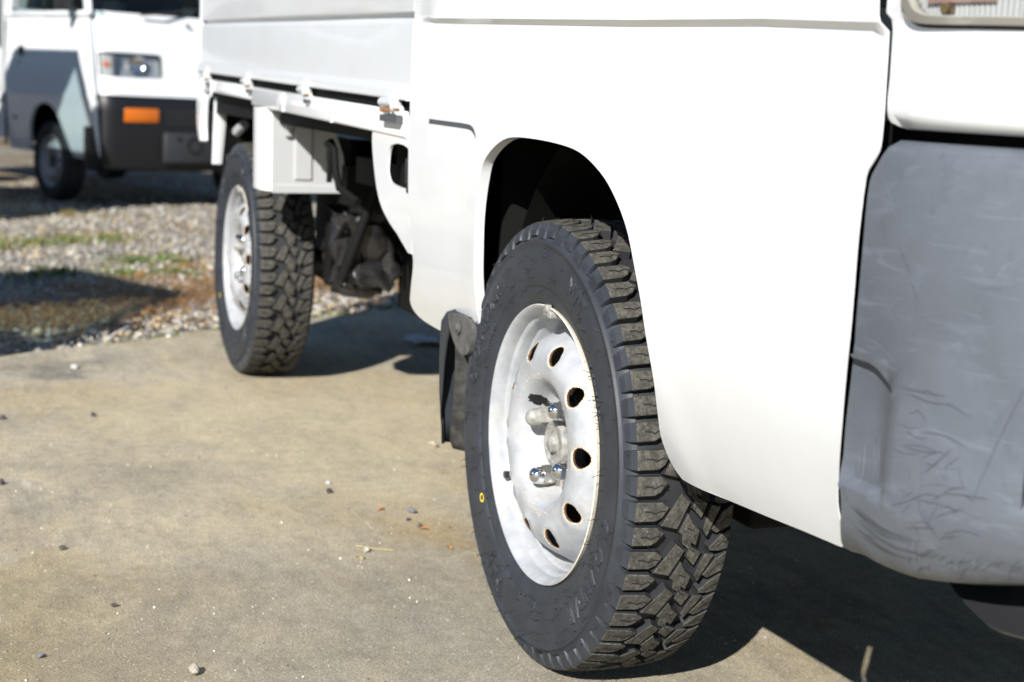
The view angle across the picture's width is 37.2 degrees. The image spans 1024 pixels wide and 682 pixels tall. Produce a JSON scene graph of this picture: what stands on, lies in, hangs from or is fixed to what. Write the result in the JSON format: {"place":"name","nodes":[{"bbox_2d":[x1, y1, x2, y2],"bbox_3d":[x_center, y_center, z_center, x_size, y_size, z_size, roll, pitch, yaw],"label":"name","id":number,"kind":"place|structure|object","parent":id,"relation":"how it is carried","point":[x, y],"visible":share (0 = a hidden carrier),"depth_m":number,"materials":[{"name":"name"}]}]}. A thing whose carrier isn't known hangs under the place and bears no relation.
{"place":"outdoors","nodes":[
{"label":"outdoors","id":0,"kind":"place"},
{"bbox_2d":[0,0,198,46],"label":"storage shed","id":1,"kind":"structure","parent":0,"point":[191,4],"depth_m":22.64,"materials":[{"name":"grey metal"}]},
{"bbox_2d":[0,202,199,285],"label":"yellow grass","id":2,"kind":"structure","parent":0,"point":[65,213],"depth_m":7.12,"materials":[{"name":"plant"}]},
{"bbox_2d":[0,134,398,356],"bbox_3d":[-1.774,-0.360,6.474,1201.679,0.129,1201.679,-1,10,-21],"label":"gravel ground","id":3,"kind":"structure","parent":0,"point":[16,165],"depth_m":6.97,"materials":[{"name":"grey gravel"}]},
{"bbox_2d":[0,192,214,295],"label":"brown litter","id":4,"kind":"object","parent":3,"relation":"on","point":[140,273],"visible":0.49,"depth_m":5.60,"materials":[{"name":"brown plant"}]},
{"bbox_2d":[0,0,225,200],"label":"kei truck","id":5,"kind":"object","parent":3,"relation":"on","point":[105,89],"visible":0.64,"depth_m":9.30,"materials":[{"name":"white paint"}]},
{"bbox_2d":[0,265,398,345],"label":"dry litter","id":6,"kind":"object","parent":3,"relation":"on","point":[6,317],"visible":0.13,"depth_m":4.71,"materials":[{"name":"brown plant"}]},
{"bbox_2d":[0,231,399,345],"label":"green grass","id":7,"kind":"structure","parent":3,"relation":"on","point":[59,273],"depth_m":5.75,"materials":[{"name":"green plant"}]},
{"bbox_2d":[404,333,439,343],"bbox_3d":[-0.235,-0.004,4.134,0.100,0.013,0.134,-1,10,-21],"label":"paper scrap","id":8,"kind":"object","parent":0,"point":[417,338],"visible":0.9,"depth_m":4.13,"materials":[{"name":"white"}]},
{"bbox_2d":[0,309,1023,681],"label":"concrete slab","id":9,"kind":"structure","parent":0,"point":[450,623],"depth_m":2.24,"materials":[{"name":"beige concrete"}]},
{"bbox_2d":[58,545,65,550],"bbox_3d":[-0.647,0.297,2.188,0.011,0.008,0.010,-3,11,-34],"label":"pebble","id":10,"kind":"object","parent":9,"relation":"on","point":[61,547],"visible":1,"depth_m":2.18,"materials":[{"name":"stone"}]},
{"bbox_2d":[70,364,78,368],"bbox_3d":[-1.013,0.058,3.528,0.018,0.012,0.022,4,9,8],"label":"pebble","id":11,"kind":"object","parent":9,"relation":"on","point":[74,366],"visible":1,"depth_m":3.52,"materials":[{"name":"stone"}]},
{"bbox_2d":[188,663,198,674],"bbox_3d":[-0.367,0.380,1.755,0.013,0.013,0.020,1,10,-15],"label":"pebble","id":12,"kind":"object","parent":9,"relation":"on","point":[193,668],"visible":1,"depth_m":1.75,"materials":[{"name":"stone"}]},
{"bbox_2d":[355,545,391,549],"bbox_3d":[-0.207,0.309,2.271,0.058,0.002,0.007,5,9,13],"label":"straw","id":13,"kind":"object","parent":9,"relation":"on","point":[374,548],"visible":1,"depth_m":2.27,"materials":[{"name":"beige plant"}]},
{"bbox_2d":[407,507,416,513],"bbox_3d":[-0.162,0.276,2.470,0.016,0.011,0.010,5,9,10],"label":"pebble","id":14,"kind":"object","parent":9,"relation":"on","point":[411,510],"visible":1,"depth_m":2.47,"materials":[{"name":"stone"}]},
{"bbox_2d":[427,441,437,446],"bbox_3d":[-0.153,0.199,2.936,0.025,0.014,0.013,9,11,32],"label":"pebble","id":15,"kind":"object","parent":9,"relation":"on","point":[432,443],"visible":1,"depth_m":2.93,"materials":[{"name":"stone"}]},
{"bbox_2d":[2,347,1009,681],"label":"grit","id":16,"kind":"object","parent":9,"relation":"on","point":[320,505],"visible":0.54,"depth_m":2.36,"materials":[{"name":"stone"}]},
{"bbox_2d":[197,0,1023,672],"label":"kei truck","id":17,"kind":"object","parent":9,"relation":"on","point":[683,284],"visible":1,"depth_m":1.52,"materials":[{"name":"metal"}]}
]}

